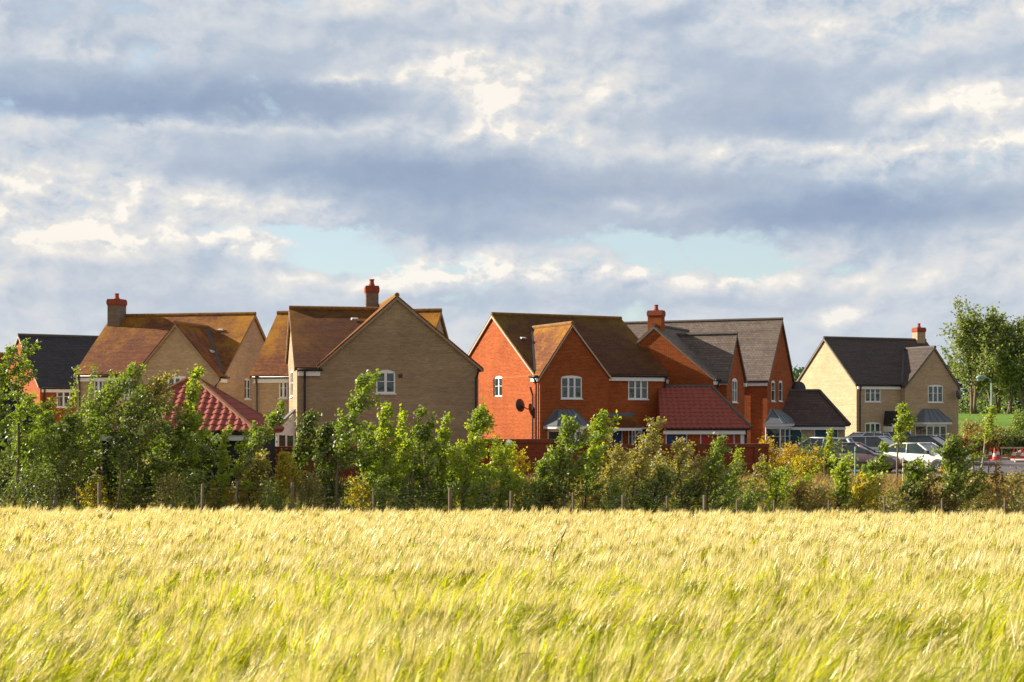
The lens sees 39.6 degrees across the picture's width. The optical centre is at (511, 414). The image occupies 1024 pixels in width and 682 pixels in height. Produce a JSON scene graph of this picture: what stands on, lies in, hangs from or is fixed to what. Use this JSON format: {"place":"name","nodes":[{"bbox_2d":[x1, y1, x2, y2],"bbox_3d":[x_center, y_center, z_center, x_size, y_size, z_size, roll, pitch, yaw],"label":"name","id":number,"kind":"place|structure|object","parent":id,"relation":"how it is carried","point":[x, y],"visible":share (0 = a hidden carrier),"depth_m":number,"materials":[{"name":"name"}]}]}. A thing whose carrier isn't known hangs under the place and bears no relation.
{"place":"outdoors","nodes":[
{"label":"outdoors","id":0,"kind":"place"},
{"bbox_2d":[0,503,1023,681],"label":"barley field","id":1,"kind":"structure","parent":0,"point":[160,594],"depth_m":11.70,"materials":[{"name":"yellow plant"}]},
{"bbox_2d":[0,470,1023,515],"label":"dry grass","id":2,"kind":"structure","parent":0,"point":[826,479],"depth_m":51.17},
{"bbox_2d":[0,486,1023,516],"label":"green grass","id":3,"kind":"structure","parent":0,"point":[514,506],"depth_m":47.82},
{"bbox_2d":[0,0,1023,404],"label":"sky","id":4,"kind":"structure","parent":0,"point":[844,168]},
{"bbox_2d":[8,414,1022,656],"bbox_3d":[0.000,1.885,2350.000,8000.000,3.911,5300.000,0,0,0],"label":"ground","id":5,"kind":"structure","parent":0,"point":[1003,420],"depth_m":164.93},
{"bbox_2d":[0,342,33,471],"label":"sapling","id":6,"kind":"object","parent":5,"relation":"on","point":[6,421],"visible":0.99,"depth_m":44.99,"materials":[{"name":"green plant"}]},
{"bbox_2d":[4,338,41,507],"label":"sapling","id":7,"kind":"object","parent":5,"relation":"on","point":[23,378],"visible":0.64,"depth_m":45.99,"materials":[{"name":"green plant"}]},
{"bbox_2d":[0,378,55,493],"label":"sapling","id":8,"kind":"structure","parent":5,"relation":"on","point":[10,402],"depth_m":51.13,"materials":[{"name":"plant"}]},
{"bbox_2d":[0,440,72,508],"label":"scrub bush","id":9,"kind":"object","parent":5,"relation":"on","point":[17,490],"visible":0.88,"depth_m":44.13,"materials":[{"name":"green plant"}]},
{"bbox_2d":[0,418,75,502],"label":"scrub bush","id":10,"kind":"object","parent":5,"relation":"on","point":[9,439],"visible":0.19,"depth_m":48.90,"materials":[{"name":"green plant"}]},
{"bbox_2d":[9,396,85,505],"bbox_3d":[-15.319,1.385,47.011,2.463,4.013,1.485,0,0,-15],"label":"sapling","id":11,"kind":"object","parent":5,"relation":"on","point":[43,417],"visible":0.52,"depth_m":46.86,"materials":[{"name":"green plant"}]},
{"bbox_2d":[7,459,90,510],"bbox_3d":[-14.352,2.490,44.935,3.175,2.150,2.260,0,0,42],"label":"scrub bush","id":12,"kind":"object","parent":5,"relation":"on","point":[41,498],"visible":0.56,"depth_m":44.96,"materials":[{"name":"green plant"}]},
{"bbox_2d":[7,333,97,456],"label":"red brick house","id":13,"kind":"structure","parent":5,"relation":"on","point":[56,358],"depth_m":92.91,"materials":[{"name":"tile"}]},
{"bbox_2d":[28,407,105,509],"bbox_3d":[-13.899,1.699,44.535,2.178,3.854,1.412,0,0,0],"label":"sapling","id":14,"kind":"object","parent":5,"relation":"on","point":[69,449],"visible":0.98,"depth_m":44.45,"materials":[{"name":"green plant"}]},
{"bbox_2d":[75,475,128,511],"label":"scrub bush","id":15,"kind":"object","parent":5,"relation":"on","point":[91,494],"visible":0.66,"depth_m":45.92,"materials":[{"name":"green plant"}]},
{"bbox_2d":[63,362,150,511],"bbox_3d":[-13.556,0.808,46.798,2.645,5.162,2.459,0,0,32],"label":"sapling","id":16,"kind":"object","parent":5,"relation":"on","point":[105,396],"visible":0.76,"depth_m":46.88,"materials":[{"name":"green plant"}]},
{"bbox_2d":[55,431,192,495],"bbox_3d":[-13.739,1.751,49.370,3.886,2.805,4.950,0,0,17],"label":"scrub bush","id":17,"kind":"object","parent":5,"relation":"on","point":[107,466],"visible":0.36,"depth_m":48.86,"materials":[{"name":"green plant"}]},
{"bbox_2d":[98,383,172,511],"bbox_3d":[-11.740,1.312,44.587,2.283,4.567,2.487,0,0,0],"label":"sapling","id":18,"kind":"object","parent":5,"relation":"on","point":[135,434],"visible":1,"depth_m":44.70,"materials":[{"name":"green plant"}]},
{"bbox_2d":[106,455,170,510],"bbox_3d":[-12.328,2.323,46.573,2.446,2.272,2.270,0,0,-40],"label":"scrub bush","id":19,"kind":"object","parent":5,"relation":"on","point":[126,491],"visible":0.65,"depth_m":46.77,"materials":[{"name":"green plant"}]},
{"bbox_2d":[121,370,186,508],"bbox_3d":[-11.618,0.951,46.783,2.177,4.875,1.571,0,0,24],"label":"sapling","id":20,"kind":"object","parent":5,"relation":"on","point":[160,384],"visible":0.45,"depth_m":46.91,"materials":[{"name":"green plant"}]},
{"bbox_2d":[73,293,265,466],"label":"buff brick house","id":21,"kind":"structure","parent":5,"relation":"on","point":[223,349],"depth_m":76.34,"materials":[{"name":"brown tile"}]},
{"bbox_2d":[143,464,212,511],"bbox_3d":[-10.468,2.712,44.215,2.040,2.343,1.955,0,0,0],"label":"scrub bush","id":22,"kind":"object","parent":5,"relation":"on","point":[173,481],"visible":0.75,"depth_m":44.23,"materials":[{"name":"green plant"}]},
{"bbox_2d":[149,407,222,502],"bbox_3d":[-10.617,1.625,45.949,2.841,3.757,2.064,0,0,0],"label":"sapling","id":23,"kind":"object","parent":5,"relation":"on","point":[172,444],"visible":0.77,"depth_m":45.74,"materials":[{"name":"green plant"}]},
{"bbox_2d":[97,375,283,495],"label":"garage","id":24,"kind":"structure","parent":5,"relation":"on","point":[218,408],"depth_m":51.75,"materials":[{"name":"tile"}]},
{"bbox_2d":[156,459,228,510],"bbox_3d":[-10.075,2.501,45.052,2.646,2.179,1.926,0,0,25],"label":"scrub bush","id":25,"kind":"object","parent":5,"relation":"on","point":[196,476],"visible":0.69,"depth_m":44.98,"materials":[{"name":"green plant"}]},
{"bbox_2d":[174,364,211,509],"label":"sapling","id":26,"kind":"object","parent":5,"relation":"on","point":[189,410],"visible":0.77,"depth_m":46.31,"materials":[{"name":"green plant"}]},
{"bbox_2d":[184,431,226,501],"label":"sapling","id":27,"kind":"object","parent":5,"relation":"on","point":[211,458],"visible":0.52,"depth_m":46.86,"materials":[{"name":"green plant"}]},
{"bbox_2d":[213,421,235,511],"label":"sapling","id":28,"kind":"object","parent":5,"relation":"on","point":[223,463],"visible":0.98,"depth_m":45.50,"materials":[{"name":"green plant"}]},
{"bbox_2d":[207,474,254,511],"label":"scrub bush","id":29,"kind":"object","parent":5,"relation":"on","point":[230,497],"visible":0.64,"depth_m":46.03,"materials":[{"name":"green plant"}]},
{"bbox_2d":[230,428,255,509],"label":"sapling","id":30,"kind":"object","parent":5,"relation":"on","point":[237,469],"visible":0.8,"depth_m":46.01,"materials":[{"name":"green plant"}]},
{"bbox_2d":[236,448,285,510],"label":"sapling","id":31,"kind":"object","parent":5,"relation":"on","point":[260,460],"visible":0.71,"depth_m":46.81,"materials":[{"name":"green plant"}]},
{"bbox_2d":[234,397,290,509],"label":"sapling","id":32,"kind":"object","parent":5,"relation":"on","point":[259,432],"visible":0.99,"depth_m":44.98,"materials":[{"name":"green plant"}]},
{"bbox_2d":[254,476,306,512],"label":"scrub bush","id":33,"kind":"object","parent":5,"relation":"on","point":[271,500],"visible":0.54,"depth_m":44.13,"materials":[{"name":"green plant"}]},
{"bbox_2d":[270,448,309,514],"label":"sapling","id":34,"kind":"object","parent":5,"relation":"on","point":[282,455],"visible":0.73,"depth_m":45.38,"materials":[{"name":"green plant"}]},
{"bbox_2d":[283,408,334,497],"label":"sapling","id":35,"kind":"object","parent":5,"relation":"on","point":[304,457],"visible":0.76,"depth_m":46.42,"materials":[{"name":"green plant"}]},
{"bbox_2d":[290,469,335,512],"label":"scrub bush","id":36,"kind":"object","parent":5,"relation":"on","point":[308,484],"visible":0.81,"depth_m":44.94,"materials":[{"name":"green plant"}]},
{"bbox_2d":[316,474,362,512],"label":"scrub bush","id":37,"kind":"object","parent":5,"relation":"on","point":[340,494],"visible":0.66,"depth_m":45.92,"materials":[{"name":"green plant"}]},
{"bbox_2d":[310,419,370,508],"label":"sapling","id":38,"kind":"object","parent":5,"relation":"on","point":[323,453],"visible":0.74,"depth_m":45.85,"materials":[{"name":"green plant"}]},
{"bbox_2d":[250,308,448,424],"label":"buff brick house","id":39,"kind":"structure","parent":5,"relation":"on","point":[269,374],"depth_m":69.23,"materials":[{"name":"brown tile"}]},
{"bbox_2d":[327,369,384,509],"bbox_3d":[-4.944,1.084,44.906,1.745,5.061,1.426,0,0,-20],"label":"sapling","id":40,"kind":"object","parent":5,"relation":"on","point":[363,386],"visible":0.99,"depth_m":44.98,"materials":[{"name":"green plant"}]},
{"bbox_2d":[343,472,372,511],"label":"scrub bush","id":41,"kind":"object","parent":5,"relation":"on","point":[356,489],"visible":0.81,"depth_m":46.76,"materials":[{"name":"yellow plant"}]},
{"bbox_2d":[355,420,395,505],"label":"sapling","id":42,"kind":"object","parent":5,"relation":"on","point":[369,464],"visible":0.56,"depth_m":46.92,"materials":[{"name":"green plant"}]},
{"bbox_2d":[275,446,482,481],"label":"brick wall","id":43,"kind":"structure","parent":5,"relation":"on","point":[345,472],"depth_m":57.43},
{"bbox_2d":[275,279,483,445],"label":"buff brick house","id":44,"kind":"structure","parent":5,"relation":"on","point":[416,358],"depth_m":63.06,"materials":[{"name":"brick"}]},
{"bbox_2d":[375,370,395,394],"bbox_3d":[-5.584,-1.405,62.807,0.951,1.091,0.115,0,0,-12],"label":"window","id":45,"kind":"structure","parent":44,"relation":"in","point":[386,386],"depth_m":62.81,"materials":[{"name":"white paint"}]},
{"bbox_2d":[367,471,422,515],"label":"scrub bush","id":46,"kind":"object","parent":5,"relation":"on","point":[378,492],"visible":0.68,"depth_m":44.06,"materials":[{"name":"green plant"}]},
{"bbox_2d":[372,402,420,508],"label":"sapling","id":47,"kind":"object","parent":5,"relation":"on","point":[388,453],"visible":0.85,"depth_m":45.48,"materials":[{"name":"green plant"}]},
{"bbox_2d":[392,403,435,508],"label":"sapling","id":48,"kind":"object","parent":5,"relation":"on","point":[402,448],"visible":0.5,"depth_m":46.35,"materials":[{"name":"green plant"}]},
{"bbox_2d":[387,471,456,511],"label":"scrub bush","id":49,"kind":"object","parent":5,"relation":"on","point":[403,483],"visible":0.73,"depth_m":44.84,"materials":[{"name":"green plant"}]},
{"bbox_2d":[405,404,443,509],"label":"sapling","id":50,"kind":"object","parent":5,"relation":"on","point":[415,469],"visible":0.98,"depth_m":44.92,"materials":[{"name":"green plant"}]},
{"bbox_2d":[434,412,464,510],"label":"sapling","id":51,"kind":"object","parent":5,"relation":"on","point":[442,457],"visible":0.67,"depth_m":45.93,"materials":[{"name":"green plant"}]},
{"bbox_2d":[446,396,507,512],"bbox_3d":[-1.076,1.527,44.912,2.012,4.188,1.311,0,0,0],"label":"sapling","id":52,"kind":"object","parent":5,"relation":"on","point":[481,420],"visible":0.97,"depth_m":44.87,"materials":[{"name":"green plant"}]},
{"bbox_2d":[458,473,511,512],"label":"scrub bush","id":53,"kind":"object","parent":5,"relation":"on","point":[486,494],"visible":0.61,"depth_m":44.13,"materials":[{"name":"green plant"}]},
{"bbox_2d":[467,439,517,507],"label":"sapling","id":54,"kind":"object","parent":5,"relation":"on","point":[501,455],"visible":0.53,"depth_m":45.94,"materials":[{"name":"green plant"}]},
{"bbox_2d":[490,458,527,512],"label":"sapling","id":55,"kind":"object","parent":5,"relation":"on","point":[508,473],"visible":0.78,"depth_m":44.68,"materials":[{"name":"green plant"}]},
{"bbox_2d":[480,439,552,477],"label":"brick wall","id":56,"kind":"structure","parent":5,"relation":"on","point":[537,449],"depth_m":60.13,"materials":[{"name":"red brick"}]},
{"bbox_2d":[512,470,559,513],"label":"scrub bush","id":57,"kind":"object","parent":5,"relation":"on","point":[526,486],"visible":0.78,"depth_m":44.92,"materials":[{"name":"green plant"}]},
{"bbox_2d":[65,482,1008,514],"bbox_3d":[0.080,2.991,42.207,32.534,1.930,0.139,0,0,0],"label":"wire fence","id":58,"kind":"object","parent":5,"relation":"on","point":[449,498],"visible":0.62,"depth_m":42.17,"materials":[{"name":"brown wood"}]},
{"bbox_2d":[529,453,570,510],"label":"sapling","id":59,"kind":"object","parent":5,"relation":"on","point":[540,464],"visible":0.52,"depth_m":45.87,"materials":[{"name":"green plant"}]},
{"bbox_2d":[467,312,668,443],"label":"red brick house","id":60,"kind":"structure","parent":5,"relation":"on","point":[539,375],"depth_m":78.41,"materials":[{"name":"brick"}]},
{"bbox_2d":[543,409,589,443],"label":"bay window","id":61,"kind":"structure","parent":60,"relation":"in","point":[553,422],"depth_m":75.47,"materials":[{"name":"grey tile"}]},
{"bbox_2d":[560,375,582,399],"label":"window","id":62,"kind":"structure","parent":60,"relation":"in","point":[571,386],"depth_m":76.21,"materials":[{"name":"white paint"}]},
{"bbox_2d":[627,381,648,399],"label":"window","id":63,"kind":"structure","parent":60,"relation":"in","point":[637,390],"depth_m":78.84,"materials":[{"name":"white paint"}]},
{"bbox_2d":[543,414,610,510],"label":"sapling","id":64,"kind":"object","parent":5,"relation":"on","point":[563,454],"visible":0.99,"depth_m":44.90,"materials":[{"name":"green plant"}]},
{"bbox_2d":[582,408,620,510],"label":"sapling","id":65,"kind":"object","parent":5,"relation":"on","point":[601,424],"visible":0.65,"depth_m":46.44,"materials":[{"name":"green plant"}]},
{"bbox_2d":[590,441,651,509],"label":"sapling","id":66,"kind":"object","parent":5,"relation":"on","point":[610,467],"visible":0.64,"depth_m":45.90,"materials":[{"name":"green plant"}]},
{"bbox_2d":[593,472,649,513],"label":"scrub bush","id":67,"kind":"object","parent":5,"relation":"on","point":[616,500],"visible":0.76,"depth_m":44.08,"materials":[{"name":"green plant"}]},
{"bbox_2d":[614,416,675,511],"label":"sapling","id":68,"kind":"object","parent":5,"relation":"on","point":[637,469],"visible":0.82,"depth_m":45.44,"materials":[{"name":"green plant"}]},
{"bbox_2d":[607,427,697,487],"bbox_3d":[5.198,1.720,52.100,3.824,2.504,3.010,0,0,0],"label":"scrub bush","id":69,"kind":"object","parent":5,"relation":"on","point":[671,464],"visible":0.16,"depth_m":51.88,"materials":[{"name":"green plant"}]},
{"bbox_2d":[553,443,768,477],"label":"brick wall","id":70,"kind":"structure","parent":5,"relation":"on","point":[751,453],"depth_m":62.04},
{"bbox_2d":[637,462,699,513],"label":"bush","id":71,"kind":"object","parent":5,"relation":"on","point":[660,480],"visible":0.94,"depth_m":44.78,"materials":[{"name":"green plant"}]},
{"bbox_2d":[670,436,711,509],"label":"sapling","id":72,"kind":"object","parent":5,"relation":"on","point":[681,457],"visible":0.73,"depth_m":45.94,"materials":[{"name":"green plant"}]},
{"bbox_2d":[662,469,733,517],"bbox_3d":[6.101,2.674,45.905,1.964,1.839,2.688,0,0,-39],"label":"scrub bush","id":73,"kind":"object","parent":5,"relation":"on","point":[697,503],"visible":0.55,"depth_m":45.59,"materials":[{"name":"green plant"}]},
{"bbox_2d":[656,385,752,443],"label":"garage","id":74,"kind":"structure","parent":5,"relation":"on","point":[698,414],"depth_m":77.47,"materials":[{"name":"red tile"}]},
{"bbox_2d":[625,305,805,458],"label":"red brick house","id":75,"kind":"structure","parent":5,"relation":"on","point":[743,367],"depth_m":89.39,"materials":[{"name":"grey tile"}]},
{"bbox_2d":[765,409,794,458],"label":"bay window","id":76,"kind":"structure","parent":75,"relation":"in","point":[778,418],"depth_m":89.30,"materials":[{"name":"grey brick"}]},
{"bbox_2d":[685,432,752,511],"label":"sapling","id":77,"kind":"object","parent":5,"relation":"on","point":[713,468],"visible":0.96,"depth_m":45.39,"materials":[{"name":"green plant"}]},
{"bbox_2d":[723,482,768,514],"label":"scrub bush","id":78,"kind":"object","parent":5,"relation":"on","point":[748,497],"visible":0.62,"depth_m":44.15,"materials":[{"name":"green plant"}]},
{"bbox_2d":[745,449,771,504],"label":"sapling","id":79,"kind":"object","parent":5,"relation":"on","point":[755,478],"visible":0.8,"depth_m":45.99,"materials":[{"name":"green plant"}]},
{"bbox_2d":[758,460,819,512],"bbox_3d":[8.881,2.528,46.073,1.741,2.055,2.398,0,0,-41],"label":"bush","id":80,"kind":"object","parent":5,"relation":"on","point":[776,478],"visible":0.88,"depth_m":45.81,"materials":[{"name":"green plant"}]},
{"bbox_2d":[770,439,828,476],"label":"bush","id":81,"kind":"object","parent":5,"relation":"on","point":[789,452],"visible":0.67,"depth_m":58.34,"materials":[{"name":"yellow plant"}]},
{"bbox_2d":[783,452,828,479],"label":"bush","id":82,"kind":"object","parent":5,"relation":"on","point":[802,464],"visible":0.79,"depth_m":57.34,"materials":[{"name":"yellow plant"}]},
{"bbox_2d":[777,389,850,444],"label":"garage","id":83,"kind":"structure","parent":5,"relation":"on","point":[814,412],"depth_m":92.58,"materials":[{"name":"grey tile"}]},
{"bbox_2d":[786,470,844,513],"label":"scrub bush","id":84,"kind":"object","parent":5,"relation":"on","point":[801,492],"visible":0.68,"depth_m":45.00,"materials":[{"name":"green plant"}]},
{"bbox_2d":[795,430,847,472],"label":"scrub bush","id":85,"kind":"object","parent":5,"relation":"on","point":[821,455],"visible":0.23,"depth_m":63.51,"materials":[{"name":"green plant"}]},
{"bbox_2d":[827,448,887,511],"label":"sapling","id":86,"kind":"object","parent":5,"relation":"on","point":[841,471],"visible":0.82,"depth_m":45.43,"materials":[{"name":"green plant"}]},
{"bbox_2d":[849,471,885,515],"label":"bush","id":87,"kind":"object","parent":5,"relation":"on","point":[860,487],"visible":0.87,"depth_m":44.91,"materials":[{"name":"yellow plant"}]},
{"bbox_2d":[857,441,892,513],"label":"sapling","id":88,"kind":"object","parent":5,"relation":"on","point":[875,465],"visible":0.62,"depth_m":45.99,"materials":[{"name":"green plant"}]},
{"bbox_2d":[796,323,960,439],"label":"buff brick house","id":89,"kind":"structure","parent":5,"relation":"on","point":[866,384],"depth_m":103.93,"materials":[{"name":"brick"}]},
{"bbox_2d":[913,408,952,439],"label":"bay window","id":90,"kind":"structure","parent":89,"relation":"in","point":[929,422],"depth_m":103.15,"materials":[{"name":"brick"}]},
{"bbox_2d":[865,481,920,514],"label":"scrub bush","id":91,"kind":"object","parent":5,"relation":"on","point":[890,503],"visible":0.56,"depth_m":44.07,"materials":[{"name":"green plant"}]},
{"bbox_2d":[891,401,917,478],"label":"sapling","id":92,"kind":"object","parent":5,"relation":"on","point":[905,421],"visible":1,"depth_m":57.91,"materials":[{"name":"green plant"}]},
{"bbox_2d":[792,360,1023,413],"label":"woodland","id":93,"kind":"object","parent":5,"relation":"on","point":[796,372],"visible":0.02,"depth_m":304.01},
{"bbox_2d":[896,455,944,514],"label":"sapling","id":94,"kind":"object","parent":5,"relation":"on","point":[916,471],"visible":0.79,"depth_m":45.35,"materials":[{"name":"green plant"}]},
{"bbox_2d":[910,476,969,513],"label":"scrub bush","id":95,"kind":"object","parent":5,"relation":"on","point":[928,491],"visible":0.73,"depth_m":44.87,"materials":[{"name":"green plant"}]},
{"bbox_2d":[929,432,993,514],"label":"sapling","id":96,"kind":"object","parent":5,"relation":"on","point":[954,454],"visible":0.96,"depth_m":44.84,"materials":[{"name":"green plant"}]},
{"bbox_2d":[936,295,1012,413],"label":"tall tree","id":97,"kind":"object","parent":5,"relation":"on","point":[976,341],"visible":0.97,"depth_m":187.38,"materials":[{"name":"green plant"}]},
{"bbox_2d":[954,467,1003,515],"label":"scrub bush","id":98,"kind":"object","parent":5,"relation":"on","point":[987,504],"visible":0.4,"depth_m":45.72,"materials":[{"name":"green plant"}]},
{"bbox_2d":[980,404,998,470],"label":"sapling","id":99,"kind":"object","parent":5,"relation":"on","point":[989,426],"visible":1,"depth_m":61.95,"materials":[{"name":"green plant"}]},
{"bbox_2d":[958,389,1023,413],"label":"hedge","id":100,"kind":"object","parent":5,"relation":"on","point":[963,408],"visible":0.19,"depth_m":210.05,"materials":[{"name":"green plant"}]},
{"bbox_2d":[973,313,1016,413],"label":"tall tree","id":101,"kind":"object","parent":5,"relation":"on","point":[995,390],"visible":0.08,"depth_m":192.75,"materials":[{"name":"green plant"}]},
{"bbox_2d":[985,308,1023,413],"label":"tall tree","id":102,"kind":"object","parent":5,"relation":"on","point":[1008,339],"visible":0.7,"depth_m":187.53,"materials":[{"name":"green plant"}]},
{"bbox_2d":[994,466,1023,514],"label":"scrub bush","id":103,"kind":"object","parent":5,"relation":"on","point":[1014,501],"visible":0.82,"depth_m":44.20,"materials":[{"name":"green plant"}]},
{"bbox_2d":[998,316,1023,411],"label":"tall tree","id":104,"kind":"object","parent":5,"relation":"on","point":[1019,332],"visible":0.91,"depth_m":185.89,"materials":[{"name":"green plant"}]},
{"bbox_2d":[769,469,1023,477],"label":"car park","id":105,"kind":"structure","parent":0,"point":[986,470],"depth_m":69.09,"materials":[{"name":"asphalt"}]},
{"bbox_2d":[808,442,901,473],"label":"parked car","id":106,"kind":"object","parent":105,"relation":"on","point":[864,453],"visible":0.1,"depth_m":67.13,"materials":[{"name":"grey paint"}]},
{"bbox_2d":[877,442,970,473],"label":"parked car","id":107,"kind":"object","parent":105,"relation":"on","point":[909,451],"visible":0.34,"depth_m":66.98,"materials":[{"name":"silver metal"}]},
{"bbox_2d":[771,462,1023,468],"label":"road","id":108,"kind":"structure","parent":0,"point":[1007,465],"depth_m":77.09,"materials":[{"name":"asphalt"}]},
{"bbox_2d":[845,436,896,450],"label":"parked car","id":109,"kind":"object","parent":108,"relation":"on","point":[872,442],"visible":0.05,"depth_m":78.59,"materials":[{"name":"silver metal"}]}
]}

